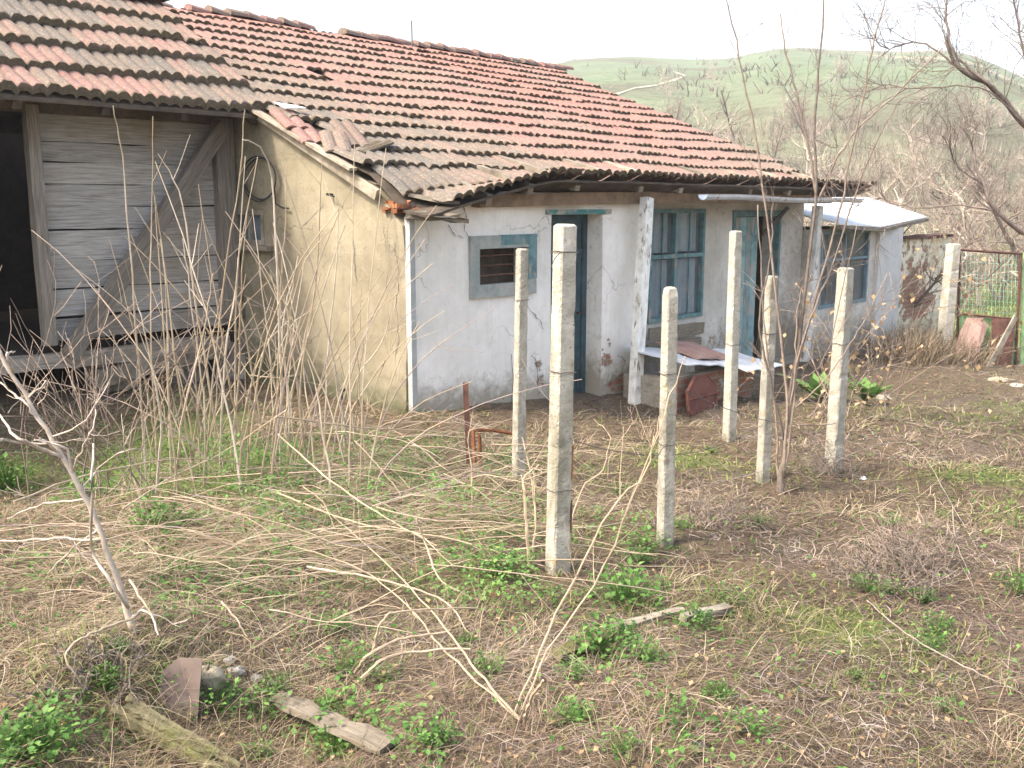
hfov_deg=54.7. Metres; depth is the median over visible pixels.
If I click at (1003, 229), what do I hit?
bare tree
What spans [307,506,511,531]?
fallen stalk
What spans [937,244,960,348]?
gate post
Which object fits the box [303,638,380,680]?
green weed
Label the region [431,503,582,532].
fallen stalk
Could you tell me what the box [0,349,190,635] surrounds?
dead sapling
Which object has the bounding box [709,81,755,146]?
bare tree
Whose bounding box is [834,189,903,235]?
bare tree
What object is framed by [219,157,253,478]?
dry stalk
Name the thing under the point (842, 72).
bare tree
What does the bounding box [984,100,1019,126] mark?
bare tree
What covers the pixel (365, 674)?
fallen stalk
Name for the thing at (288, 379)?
fallen stalk
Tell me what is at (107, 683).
green weed
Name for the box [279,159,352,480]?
dry stalk
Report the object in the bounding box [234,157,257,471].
dry stalk
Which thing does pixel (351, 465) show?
fallen stalk
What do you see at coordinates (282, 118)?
loose roof tile
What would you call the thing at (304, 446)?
dry stalk
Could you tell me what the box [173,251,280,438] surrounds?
dry stalk
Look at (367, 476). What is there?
fallen stalk
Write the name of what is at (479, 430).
rusty pipe frame
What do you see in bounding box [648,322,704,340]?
wooden board
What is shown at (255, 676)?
rubble lump
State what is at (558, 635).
dry shoot
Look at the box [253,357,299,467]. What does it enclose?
dry stalk
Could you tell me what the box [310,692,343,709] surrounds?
green weed
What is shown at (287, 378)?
dry stalk
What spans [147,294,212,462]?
dry stalk
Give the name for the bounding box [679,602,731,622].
short pole
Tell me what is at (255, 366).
dry stalk
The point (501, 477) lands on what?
fallen stalk
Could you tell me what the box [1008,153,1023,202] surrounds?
bare tree
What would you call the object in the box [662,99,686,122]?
bare tree
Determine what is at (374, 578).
fallen stalk
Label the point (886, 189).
bare tree
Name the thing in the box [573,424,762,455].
wire
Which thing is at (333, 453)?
dry stalk
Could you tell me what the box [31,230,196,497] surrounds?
dry stalk
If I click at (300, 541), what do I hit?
fallen stalk
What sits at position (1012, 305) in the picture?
meadow grass
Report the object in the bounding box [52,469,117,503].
green weed
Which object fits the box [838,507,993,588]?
brush pile
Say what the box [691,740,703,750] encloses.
stone
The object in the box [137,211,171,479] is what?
dry stalk
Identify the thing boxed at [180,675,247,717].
green weed
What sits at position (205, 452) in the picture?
dry stalk
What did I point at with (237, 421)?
dry stalk
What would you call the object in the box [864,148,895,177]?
bare tree
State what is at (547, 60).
distant hills
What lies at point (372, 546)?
fallen stalk
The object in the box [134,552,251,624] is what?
fallen stalk
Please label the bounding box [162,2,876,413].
farmhouse
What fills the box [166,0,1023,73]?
sky
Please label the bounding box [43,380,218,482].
dry stalk
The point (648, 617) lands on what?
grey stick
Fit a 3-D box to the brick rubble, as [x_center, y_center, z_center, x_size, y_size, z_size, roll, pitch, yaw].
[-1.050,-1.654,9.234,0.256,0.144,0.369,-8,13,-39]
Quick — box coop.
[622,340,781,414]
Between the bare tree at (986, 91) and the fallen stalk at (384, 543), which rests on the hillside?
the bare tree at (986, 91)
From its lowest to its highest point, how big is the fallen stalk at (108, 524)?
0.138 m
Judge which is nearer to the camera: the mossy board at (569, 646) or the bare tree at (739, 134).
the mossy board at (569, 646)
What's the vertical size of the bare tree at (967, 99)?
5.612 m
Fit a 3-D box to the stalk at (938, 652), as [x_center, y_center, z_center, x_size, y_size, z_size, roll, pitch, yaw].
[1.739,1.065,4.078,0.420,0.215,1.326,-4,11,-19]
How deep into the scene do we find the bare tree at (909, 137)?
70.55 m
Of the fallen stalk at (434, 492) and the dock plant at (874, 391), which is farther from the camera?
the dock plant at (874, 391)
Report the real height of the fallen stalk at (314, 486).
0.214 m
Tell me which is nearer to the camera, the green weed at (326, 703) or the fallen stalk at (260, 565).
the green weed at (326, 703)
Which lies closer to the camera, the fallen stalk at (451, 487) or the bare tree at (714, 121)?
the fallen stalk at (451, 487)
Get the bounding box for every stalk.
[0,520,121,526]
[0,523,231,544]
[0,542,130,566]
[0,548,105,558]
[13,458,286,502]
[26,480,90,507]
[30,330,139,470]
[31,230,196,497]
[35,532,238,551]
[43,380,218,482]
[49,487,225,505]
[53,525,249,546]
[64,616,133,681]
[75,473,260,506]
[78,270,219,448]
[98,327,175,451]
[104,500,273,529]
[107,486,253,538]
[109,239,161,472]
[109,329,153,464]
[113,106,147,489]
[120,120,165,469]
[120,457,230,473]
[122,409,286,508]
[123,467,302,494]
[125,236,283,488]
[125,262,162,495]
[128,307,168,438]
[128,579,160,630]
[131,235,192,442]
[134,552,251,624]
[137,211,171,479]
[141,472,208,481]
[142,484,216,501]
[144,310,210,425]
[144,517,335,530]
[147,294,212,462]
[149,331,196,482]
[151,496,364,550]
[153,191,194,481]
[154,196,178,497]
[155,162,242,495]
[156,323,183,439]
[158,136,225,474]
[158,287,211,451]
[160,472,331,508]
[162,231,206,490]
[163,496,274,536]
[173,248,218,492]
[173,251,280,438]
[173,517,381,564]
[187,327,245,464]
[190,529,394,566]
[191,276,242,480]
[191,468,337,497]
[191,556,350,565]
[194,217,215,476]
[194,489,320,527]
[197,184,249,462]
[197,313,255,457]
[198,332,205,471]
[201,432,345,457]
[202,318,290,470]
[202,564,331,580]
[205,109,245,481]
[205,225,264,450]
[207,353,285,479]
[210,314,268,442]
[214,328,223,442]
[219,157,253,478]
[221,601,247,637]
[225,211,347,484]
[226,211,260,476]
[233,251,277,475]
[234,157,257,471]
[237,373,269,486]
[239,236,293,449]
[239,245,328,477]
[240,533,334,540]
[242,140,282,469]
[244,571,388,579]
[245,205,340,480]
[247,298,293,476]
[249,375,325,385]
[250,225,334,483]
[252,209,289,421]
[253,274,296,469]
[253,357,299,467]
[253,562,342,580]
[258,470,362,491]
[259,300,327,434]
[260,498,328,509]
[263,533,386,544]
[267,488,433,529]
[269,183,374,493]
[269,272,329,471]
[269,596,417,633]
[271,223,315,480]
[272,234,301,441]
[272,491,543,566]
[273,226,344,466]
[275,164,286,433]
[276,416,436,431]
[277,434,436,545]
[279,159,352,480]
[281,134,322,474]
[282,256,297,470]
[283,273,333,441]
[284,558,370,573]
[285,266,303,443]
[286,263,432,484]
[287,326,304,427]
[288,468,470,485]
[290,463,425,469]
[292,525,390,578]
[293,335,371,470]
[294,273,382,471]
[294,546,520,720]
[299,485,324,515]
[303,486,333,531]
[304,290,377,486]
[306,565,471,634]
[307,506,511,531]
[308,360,332,496]
[309,502,416,536]
[311,486,380,491]
[311,492,424,520]
[311,529,386,549]
[313,493,395,510]
[315,441,410,460]
[317,467,401,492]
[317,475,391,487]
[317,540,413,562]
[318,522,398,545]
[319,239,424,486]
[319,448,400,462]
[320,285,452,441]
[320,485,518,716]
[323,186,356,454]
[326,537,443,581]
[327,339,345,450]
[327,559,468,623]
[331,205,436,463]
[333,332,357,459]
[334,143,358,490]
[334,424,440,458]
[338,302,444,459]
[341,300,411,442]
[349,281,369,478]
[350,422,422,449]
[352,339,363,466]
[353,629,450,673]
[354,440,424,504]
[356,392,452,441]
[357,324,403,464]
[357,420,442,437]
[357,462,415,470]
[357,648,470,683]
[359,149,385,483]
[360,526,449,572]
[367,322,441,491]
[367,459,511,500]
[367,470,476,511]
[370,485,544,501]
[371,379,581,493]
[371,607,478,650]
[372,494,470,512]
[374,381,472,460]
[376,506,558,566]
[377,309,493,440]
[380,423,534,450]
[380,467,482,521]
[381,447,431,471]
[388,427,446,469]
[394,526,542,544]
[395,429,511,438]
[405,460,497,516]
[409,445,576,490]
[414,431,481,441]
[415,450,601,481]
[415,518,477,599]
[418,457,497,513]
[427,564,676,622]
[429,469,513,478]
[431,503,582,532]
[438,418,510,452]
[442,469,533,482]
[443,422,496,463]
[447,499,589,539]
[449,452,541,483]
[459,445,546,485]
[462,468,544,515]
[468,535,656,555]
[470,474,539,487]
[478,522,599,535]
[485,549,689,576]
[491,444,620,457]
[492,450,597,473]
[493,472,657,487]
[504,544,684,557]
[522,522,646,538]
[523,679,543,724]
[866,600,1023,694]
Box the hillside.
[557,48,1023,247]
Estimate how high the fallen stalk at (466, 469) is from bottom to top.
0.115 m
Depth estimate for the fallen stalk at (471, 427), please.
7.09 m
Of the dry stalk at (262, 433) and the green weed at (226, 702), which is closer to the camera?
the green weed at (226, 702)
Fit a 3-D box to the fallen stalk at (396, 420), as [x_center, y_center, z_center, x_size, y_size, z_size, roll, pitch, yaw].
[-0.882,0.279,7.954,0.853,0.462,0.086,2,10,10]
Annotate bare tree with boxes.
[652,64,680,107]
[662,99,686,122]
[669,94,701,121]
[682,103,728,136]
[689,107,742,139]
[701,58,727,93]
[702,105,726,136]
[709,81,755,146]
[712,125,755,146]
[716,122,745,144]
[721,118,750,151]
[752,111,794,158]
[769,87,800,127]
[770,72,820,132]
[771,120,845,225]
[784,97,809,127]
[785,94,824,139]
[788,115,837,167]
[794,113,832,146]
[803,157,862,225]
[804,148,846,178]
[808,155,871,224]
[821,82,870,130]
[824,52,847,85]
[825,166,851,225]
[833,60,848,77]
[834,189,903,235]
[848,164,967,296]
[851,105,874,127]
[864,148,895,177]
[872,158,947,234]
[882,153,931,203]
[890,113,960,195]
[892,138,1008,270]
[903,213,982,311]
[907,210,1023,308]
[912,222,993,277]
[915,86,932,103]
[916,156,1023,308]
[920,195,1023,306]
[922,185,1023,302]
[938,191,1006,249]
[946,149,1023,305]
[949,78,994,126]
[957,145,1014,202]
[963,77,1011,148]
[966,103,1000,133]
[971,170,1006,201]
[978,83,996,99]
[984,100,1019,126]
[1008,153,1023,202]
[1009,98,1023,135]
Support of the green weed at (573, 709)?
on the ground at (52, 466)
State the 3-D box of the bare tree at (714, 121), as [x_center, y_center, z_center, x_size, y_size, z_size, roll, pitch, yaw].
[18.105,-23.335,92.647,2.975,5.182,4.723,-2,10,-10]
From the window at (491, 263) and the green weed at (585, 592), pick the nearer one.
the green weed at (585, 592)
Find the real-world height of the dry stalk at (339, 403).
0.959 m
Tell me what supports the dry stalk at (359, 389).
on the ground at (52, 466)
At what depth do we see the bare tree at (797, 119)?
99.04 m
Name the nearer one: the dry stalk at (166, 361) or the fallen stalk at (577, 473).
the fallen stalk at (577, 473)
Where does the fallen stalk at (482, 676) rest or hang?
on the ground at (52, 466)
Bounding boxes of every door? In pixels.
[550,214,587,392]
[732,210,781,356]
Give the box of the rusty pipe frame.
[471,428,511,468]
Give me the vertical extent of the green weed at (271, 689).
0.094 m
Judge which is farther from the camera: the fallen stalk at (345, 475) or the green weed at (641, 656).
the fallen stalk at (345, 475)
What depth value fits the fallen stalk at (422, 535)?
4.70 m
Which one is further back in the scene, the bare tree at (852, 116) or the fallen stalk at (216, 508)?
the bare tree at (852, 116)
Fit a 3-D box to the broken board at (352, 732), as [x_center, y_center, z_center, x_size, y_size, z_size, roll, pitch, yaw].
[-0.653,1.195,3.524,0.652,0.078,0.085,9,14,41]
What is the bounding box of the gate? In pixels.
[955,249,1023,364]
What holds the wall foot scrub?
on the ground at (52, 466)
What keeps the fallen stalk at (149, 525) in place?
on the straw tangle
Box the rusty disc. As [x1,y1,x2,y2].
[685,373,717,415]
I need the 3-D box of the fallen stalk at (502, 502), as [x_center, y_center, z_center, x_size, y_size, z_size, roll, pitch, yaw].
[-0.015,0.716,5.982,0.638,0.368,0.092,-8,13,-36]
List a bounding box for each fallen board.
[646,337,701,347]
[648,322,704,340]
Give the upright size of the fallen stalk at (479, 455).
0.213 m
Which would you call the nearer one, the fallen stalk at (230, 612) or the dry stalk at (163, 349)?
the fallen stalk at (230, 612)
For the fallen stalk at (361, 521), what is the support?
on the straw tangle
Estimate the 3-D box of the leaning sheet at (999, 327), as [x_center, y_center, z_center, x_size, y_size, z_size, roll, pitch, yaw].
[8.514,-0.665,17.181,0.494,0.936,0.254,0,10,0]
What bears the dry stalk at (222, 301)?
on the ground at (52, 466)
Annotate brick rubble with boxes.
[382,200,419,213]
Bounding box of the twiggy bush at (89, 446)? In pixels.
[0,247,269,515]
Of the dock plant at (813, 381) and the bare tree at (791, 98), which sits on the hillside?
the bare tree at (791, 98)
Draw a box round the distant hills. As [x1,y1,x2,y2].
[518,57,1023,77]
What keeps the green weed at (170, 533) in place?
on the ground at (52, 466)
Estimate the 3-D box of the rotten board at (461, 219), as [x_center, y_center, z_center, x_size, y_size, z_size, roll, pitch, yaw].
[-0.689,-1.536,9.117,0.583,0.119,0.190,-1,10,-4]
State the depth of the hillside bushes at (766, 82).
182.32 m
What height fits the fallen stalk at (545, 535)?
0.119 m
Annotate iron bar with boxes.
[463,382,471,466]
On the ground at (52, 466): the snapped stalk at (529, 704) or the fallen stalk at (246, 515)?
the snapped stalk at (529, 704)
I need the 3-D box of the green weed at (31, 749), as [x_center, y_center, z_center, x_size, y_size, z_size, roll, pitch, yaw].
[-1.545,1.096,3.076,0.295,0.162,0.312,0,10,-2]
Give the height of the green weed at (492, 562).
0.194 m
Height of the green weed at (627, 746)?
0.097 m
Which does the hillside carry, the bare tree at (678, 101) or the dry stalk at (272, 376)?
the bare tree at (678, 101)
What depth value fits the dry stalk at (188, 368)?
7.94 m
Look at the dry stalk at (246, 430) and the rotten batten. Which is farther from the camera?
the rotten batten
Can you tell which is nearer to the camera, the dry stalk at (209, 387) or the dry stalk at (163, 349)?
the dry stalk at (209, 387)
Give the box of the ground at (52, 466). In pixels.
[0,244,1023,767]
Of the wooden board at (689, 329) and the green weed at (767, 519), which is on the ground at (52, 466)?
the green weed at (767, 519)
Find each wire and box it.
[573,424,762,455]
[676,386,831,425]
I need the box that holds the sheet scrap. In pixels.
[274,102,305,107]
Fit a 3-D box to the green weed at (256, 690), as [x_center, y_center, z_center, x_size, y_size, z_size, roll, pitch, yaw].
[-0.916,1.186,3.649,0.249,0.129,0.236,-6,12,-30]
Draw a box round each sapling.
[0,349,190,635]
[725,0,997,493]
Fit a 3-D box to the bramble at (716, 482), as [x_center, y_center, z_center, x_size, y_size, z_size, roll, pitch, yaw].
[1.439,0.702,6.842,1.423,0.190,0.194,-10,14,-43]
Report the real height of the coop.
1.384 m
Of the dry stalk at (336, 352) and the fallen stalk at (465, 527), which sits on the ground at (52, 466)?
the dry stalk at (336, 352)
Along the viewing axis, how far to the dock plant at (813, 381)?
12.01 m
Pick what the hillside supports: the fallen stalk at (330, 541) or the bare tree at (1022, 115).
the bare tree at (1022, 115)
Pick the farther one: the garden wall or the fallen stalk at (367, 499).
the garden wall
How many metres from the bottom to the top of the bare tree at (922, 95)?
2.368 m
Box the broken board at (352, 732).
[268,691,396,754]
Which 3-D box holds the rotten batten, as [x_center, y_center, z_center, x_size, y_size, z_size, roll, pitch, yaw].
[-0.934,-1.802,9.329,0.910,0.241,0.210,3,11,18]
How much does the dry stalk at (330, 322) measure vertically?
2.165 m
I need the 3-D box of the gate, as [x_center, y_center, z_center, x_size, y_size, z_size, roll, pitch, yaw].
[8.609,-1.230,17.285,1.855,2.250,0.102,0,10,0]
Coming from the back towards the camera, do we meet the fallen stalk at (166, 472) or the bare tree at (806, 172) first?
the bare tree at (806, 172)
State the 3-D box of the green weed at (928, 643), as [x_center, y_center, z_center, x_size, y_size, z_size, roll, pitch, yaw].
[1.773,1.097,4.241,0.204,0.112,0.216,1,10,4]
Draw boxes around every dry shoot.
[464,406,512,509]
[512,403,658,715]
[521,356,685,709]
[521,464,546,566]
[522,420,547,559]
[572,419,630,519]
[607,386,637,477]
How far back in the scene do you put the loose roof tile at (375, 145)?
9.93 m
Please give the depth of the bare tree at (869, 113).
105.93 m
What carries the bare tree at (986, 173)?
on the hillside
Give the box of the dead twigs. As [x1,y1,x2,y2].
[1,355,1023,767]
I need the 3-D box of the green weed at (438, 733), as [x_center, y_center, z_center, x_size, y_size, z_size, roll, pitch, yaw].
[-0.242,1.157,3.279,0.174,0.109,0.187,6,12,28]
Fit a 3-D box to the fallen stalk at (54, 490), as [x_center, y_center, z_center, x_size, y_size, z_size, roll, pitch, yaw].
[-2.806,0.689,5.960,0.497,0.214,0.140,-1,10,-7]
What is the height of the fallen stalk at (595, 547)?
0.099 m
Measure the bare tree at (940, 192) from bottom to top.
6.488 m
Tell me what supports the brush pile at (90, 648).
on the ground at (52, 466)
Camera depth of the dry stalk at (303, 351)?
6.76 m
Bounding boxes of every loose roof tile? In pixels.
[269,108,307,128]
[288,122,320,143]
[319,130,350,152]
[329,119,369,145]
[353,140,393,153]
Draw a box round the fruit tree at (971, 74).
[804,0,1023,269]
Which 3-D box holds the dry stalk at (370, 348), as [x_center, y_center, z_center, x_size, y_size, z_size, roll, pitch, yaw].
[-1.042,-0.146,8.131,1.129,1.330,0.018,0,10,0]
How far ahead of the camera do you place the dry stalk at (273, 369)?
8.38 m
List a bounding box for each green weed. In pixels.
[0,452,36,490]
[0,704,87,767]
[0,706,64,759]
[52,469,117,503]
[76,660,132,698]
[96,636,132,655]
[97,664,118,681]
[125,495,193,531]
[138,662,178,693]
[147,637,168,651]
[157,525,181,540]
[167,446,185,457]
[173,509,202,525]
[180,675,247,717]
[198,557,236,578]
[233,682,291,731]
[244,739,279,761]
[258,670,293,695]
[270,544,307,563]
[300,719,358,761]
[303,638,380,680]
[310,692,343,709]
[312,608,357,635]
[363,662,402,687]
[411,716,463,755]
[455,630,479,647]
[461,543,533,578]
[467,649,507,679]
[499,455,511,468]
[543,694,600,729]
[554,657,592,680]
[564,612,638,666]
[582,585,600,597]
[585,557,671,613]
[585,725,644,763]
[605,618,643,644]
[608,481,633,494]
[616,634,669,666]
[619,545,657,565]
[620,524,673,556]
[640,595,662,609]
[652,575,671,588]
[671,602,717,631]
[674,514,698,529]
[698,678,738,701]
[705,445,719,453]
[705,584,751,604]
[721,705,780,743]
[744,512,774,527]
[841,666,863,679]
[842,571,889,597]
[870,511,904,525]
[881,581,907,594]
[903,626,954,656]
[906,586,941,605]
[909,611,954,634]
[927,696,962,717]
[935,509,954,518]
[992,567,1023,596]
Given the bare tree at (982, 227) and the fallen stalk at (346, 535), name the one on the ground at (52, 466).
the bare tree at (982, 227)
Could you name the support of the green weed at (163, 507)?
on the ground at (52, 466)
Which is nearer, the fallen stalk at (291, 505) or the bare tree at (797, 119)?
the fallen stalk at (291, 505)
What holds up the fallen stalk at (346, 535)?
on the straw tangle
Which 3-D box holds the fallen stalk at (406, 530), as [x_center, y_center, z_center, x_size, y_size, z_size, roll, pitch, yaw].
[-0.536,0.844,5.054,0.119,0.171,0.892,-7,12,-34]
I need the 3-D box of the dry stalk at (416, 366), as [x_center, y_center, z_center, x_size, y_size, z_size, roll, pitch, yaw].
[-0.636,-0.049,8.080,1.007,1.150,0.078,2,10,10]
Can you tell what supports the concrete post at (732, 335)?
on the ground at (52, 466)
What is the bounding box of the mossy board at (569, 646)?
[550,627,614,660]
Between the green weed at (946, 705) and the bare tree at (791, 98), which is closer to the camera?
the green weed at (946, 705)
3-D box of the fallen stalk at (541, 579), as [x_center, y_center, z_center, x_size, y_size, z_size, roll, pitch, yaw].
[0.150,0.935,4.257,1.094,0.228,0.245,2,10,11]
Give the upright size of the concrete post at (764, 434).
1.641 m
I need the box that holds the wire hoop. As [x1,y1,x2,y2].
[243,155,288,208]
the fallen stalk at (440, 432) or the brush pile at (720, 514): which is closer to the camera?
the brush pile at (720, 514)
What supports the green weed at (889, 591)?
on the ground at (52, 466)
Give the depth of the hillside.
140.46 m
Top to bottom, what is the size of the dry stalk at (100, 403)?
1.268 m
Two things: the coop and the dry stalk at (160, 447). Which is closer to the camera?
the dry stalk at (160, 447)
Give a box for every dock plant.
[778,369,856,401]
[848,377,892,400]
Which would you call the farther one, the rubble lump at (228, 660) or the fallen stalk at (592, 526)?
the fallen stalk at (592, 526)
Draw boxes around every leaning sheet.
[954,317,987,362]
[990,318,1014,364]
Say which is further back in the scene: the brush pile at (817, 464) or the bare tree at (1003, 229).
the bare tree at (1003, 229)
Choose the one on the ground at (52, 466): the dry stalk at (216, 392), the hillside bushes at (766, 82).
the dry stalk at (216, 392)
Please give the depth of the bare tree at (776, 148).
86.26 m
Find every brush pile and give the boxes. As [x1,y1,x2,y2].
[1,625,152,715]
[615,460,794,536]
[773,429,871,481]
[819,530,988,614]
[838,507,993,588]
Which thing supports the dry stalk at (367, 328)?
on the ground at (52, 466)
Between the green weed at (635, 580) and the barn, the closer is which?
the green weed at (635, 580)
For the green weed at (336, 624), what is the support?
on the ground at (52, 466)
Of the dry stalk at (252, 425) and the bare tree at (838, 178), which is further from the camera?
the bare tree at (838, 178)
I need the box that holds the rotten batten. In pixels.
[368,180,459,203]
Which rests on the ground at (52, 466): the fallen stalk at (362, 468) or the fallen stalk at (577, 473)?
the fallen stalk at (577, 473)
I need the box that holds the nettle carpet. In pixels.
[0,364,1023,767]
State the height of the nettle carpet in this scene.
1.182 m
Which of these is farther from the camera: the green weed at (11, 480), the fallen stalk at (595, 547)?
the green weed at (11, 480)
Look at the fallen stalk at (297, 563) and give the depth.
4.49 m
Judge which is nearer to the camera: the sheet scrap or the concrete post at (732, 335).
the concrete post at (732, 335)
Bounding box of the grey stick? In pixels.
[613,607,684,631]
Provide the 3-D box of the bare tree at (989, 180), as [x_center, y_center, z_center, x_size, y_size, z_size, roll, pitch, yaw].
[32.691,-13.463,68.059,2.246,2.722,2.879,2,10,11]
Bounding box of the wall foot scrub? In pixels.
[851,313,1023,369]
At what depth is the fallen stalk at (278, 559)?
4.71 m
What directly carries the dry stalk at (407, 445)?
on the ground at (52, 466)
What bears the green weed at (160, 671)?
on the ground at (52, 466)
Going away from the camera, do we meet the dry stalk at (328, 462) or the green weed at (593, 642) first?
the green weed at (593, 642)
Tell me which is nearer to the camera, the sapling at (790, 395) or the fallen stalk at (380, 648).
the fallen stalk at (380, 648)
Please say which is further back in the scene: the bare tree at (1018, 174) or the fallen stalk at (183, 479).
the bare tree at (1018, 174)
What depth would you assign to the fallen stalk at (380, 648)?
3.84 m
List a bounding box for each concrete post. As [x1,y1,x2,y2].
[512,248,528,480]
[545,224,578,575]
[656,286,678,547]
[722,231,741,441]
[756,276,777,483]
[824,267,853,473]
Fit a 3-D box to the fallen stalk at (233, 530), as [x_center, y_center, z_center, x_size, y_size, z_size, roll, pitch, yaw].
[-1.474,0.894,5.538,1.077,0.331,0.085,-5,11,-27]
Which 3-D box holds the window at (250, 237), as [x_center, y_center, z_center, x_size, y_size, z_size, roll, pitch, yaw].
[-2.868,-1.685,10.845,0.826,0.430,0.160,9,14,42]
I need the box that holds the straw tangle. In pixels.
[0,419,707,698]
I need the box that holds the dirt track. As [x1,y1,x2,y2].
[615,70,685,94]
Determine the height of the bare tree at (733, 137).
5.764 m
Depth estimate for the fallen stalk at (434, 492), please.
5.90 m
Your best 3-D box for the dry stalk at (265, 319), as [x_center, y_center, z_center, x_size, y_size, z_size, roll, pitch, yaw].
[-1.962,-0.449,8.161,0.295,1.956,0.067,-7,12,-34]
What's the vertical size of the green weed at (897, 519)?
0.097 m
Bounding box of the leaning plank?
[987,315,1017,365]
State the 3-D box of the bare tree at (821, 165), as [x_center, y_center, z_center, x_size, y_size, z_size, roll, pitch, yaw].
[9.558,-4.783,31.867,3.380,5.023,4.017,3,11,18]
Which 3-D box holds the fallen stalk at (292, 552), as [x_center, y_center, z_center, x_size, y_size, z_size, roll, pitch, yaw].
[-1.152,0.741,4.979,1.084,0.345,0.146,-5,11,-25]
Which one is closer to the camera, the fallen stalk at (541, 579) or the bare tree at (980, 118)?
the fallen stalk at (541, 579)
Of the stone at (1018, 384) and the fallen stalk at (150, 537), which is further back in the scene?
the stone at (1018, 384)
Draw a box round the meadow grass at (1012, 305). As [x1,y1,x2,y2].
[953,243,1022,355]
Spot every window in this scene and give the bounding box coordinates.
[234,210,273,250]
[468,234,536,298]
[647,209,705,323]
[818,230,870,308]
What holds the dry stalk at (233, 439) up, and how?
on the ground at (52, 466)
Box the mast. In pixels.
[411,20,412,46]
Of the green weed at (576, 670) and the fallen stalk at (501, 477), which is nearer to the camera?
the green weed at (576, 670)
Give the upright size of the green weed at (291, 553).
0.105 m
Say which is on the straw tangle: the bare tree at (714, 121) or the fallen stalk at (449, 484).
the fallen stalk at (449, 484)
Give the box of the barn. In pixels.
[0,0,268,393]
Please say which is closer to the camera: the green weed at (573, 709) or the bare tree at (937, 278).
the green weed at (573, 709)
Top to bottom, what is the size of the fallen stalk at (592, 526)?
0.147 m
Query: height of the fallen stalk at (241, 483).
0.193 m
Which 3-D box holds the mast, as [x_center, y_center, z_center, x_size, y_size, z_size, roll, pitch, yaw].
[-1.690,-4.159,17.033,0.025,3.996,0.023,0,10,0]
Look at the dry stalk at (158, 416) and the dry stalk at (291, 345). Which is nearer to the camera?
the dry stalk at (158, 416)
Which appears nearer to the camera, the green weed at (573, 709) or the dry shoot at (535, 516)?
the green weed at (573, 709)
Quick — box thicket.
[680,103,1023,335]
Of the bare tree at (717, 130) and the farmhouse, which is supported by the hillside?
the bare tree at (717, 130)
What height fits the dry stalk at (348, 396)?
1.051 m
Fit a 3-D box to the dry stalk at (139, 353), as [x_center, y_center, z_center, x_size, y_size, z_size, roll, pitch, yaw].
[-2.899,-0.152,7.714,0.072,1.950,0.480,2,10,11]
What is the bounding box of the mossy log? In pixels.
[109,694,242,767]
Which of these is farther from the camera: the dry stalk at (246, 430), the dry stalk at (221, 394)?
the dry stalk at (221, 394)
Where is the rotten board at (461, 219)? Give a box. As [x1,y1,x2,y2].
[405,211,468,222]
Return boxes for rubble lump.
[223,656,234,663]
[226,665,244,677]
[250,673,263,683]
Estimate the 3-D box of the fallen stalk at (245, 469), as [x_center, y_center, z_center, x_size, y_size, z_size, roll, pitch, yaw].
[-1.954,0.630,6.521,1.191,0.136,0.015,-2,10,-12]
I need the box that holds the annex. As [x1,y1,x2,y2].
[796,197,928,356]
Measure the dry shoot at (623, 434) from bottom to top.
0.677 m
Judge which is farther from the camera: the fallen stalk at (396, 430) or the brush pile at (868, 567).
the fallen stalk at (396, 430)
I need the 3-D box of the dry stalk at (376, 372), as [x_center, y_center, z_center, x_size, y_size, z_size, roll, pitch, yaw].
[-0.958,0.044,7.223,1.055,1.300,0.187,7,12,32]
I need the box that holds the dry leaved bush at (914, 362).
[738,195,1023,436]
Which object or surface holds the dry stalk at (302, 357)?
on the ground at (52, 466)
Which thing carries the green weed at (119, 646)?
on the ground at (52, 466)
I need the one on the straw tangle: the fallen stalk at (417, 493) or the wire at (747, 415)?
the fallen stalk at (417, 493)
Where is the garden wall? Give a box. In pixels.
[896,233,953,336]
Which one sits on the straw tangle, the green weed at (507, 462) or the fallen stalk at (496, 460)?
the fallen stalk at (496, 460)
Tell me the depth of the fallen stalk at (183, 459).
6.68 m
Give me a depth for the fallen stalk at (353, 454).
6.92 m
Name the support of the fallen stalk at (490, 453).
on the ground at (52, 466)
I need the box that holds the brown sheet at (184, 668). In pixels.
[157,657,201,721]
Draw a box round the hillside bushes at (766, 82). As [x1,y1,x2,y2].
[567,44,1022,96]
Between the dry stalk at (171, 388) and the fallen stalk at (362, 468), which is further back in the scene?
the dry stalk at (171, 388)
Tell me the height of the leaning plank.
0.957 m
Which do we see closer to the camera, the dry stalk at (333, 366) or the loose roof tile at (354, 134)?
the dry stalk at (333, 366)
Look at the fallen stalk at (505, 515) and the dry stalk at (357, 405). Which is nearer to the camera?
the fallen stalk at (505, 515)
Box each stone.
[200,664,227,693]
[213,649,226,659]
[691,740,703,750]
[876,394,891,400]
[987,377,1007,382]
[1010,383,1023,386]
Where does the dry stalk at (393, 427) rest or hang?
on the ground at (52, 466)
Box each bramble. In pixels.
[656,472,757,501]
[817,442,976,546]
[932,506,969,572]
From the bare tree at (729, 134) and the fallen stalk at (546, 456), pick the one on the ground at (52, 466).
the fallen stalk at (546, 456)
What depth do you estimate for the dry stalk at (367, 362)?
7.82 m
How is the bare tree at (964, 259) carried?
on the ground at (52, 466)
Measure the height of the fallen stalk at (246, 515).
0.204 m
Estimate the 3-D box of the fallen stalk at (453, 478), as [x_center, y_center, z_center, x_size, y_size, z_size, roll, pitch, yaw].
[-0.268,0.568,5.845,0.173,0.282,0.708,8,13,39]

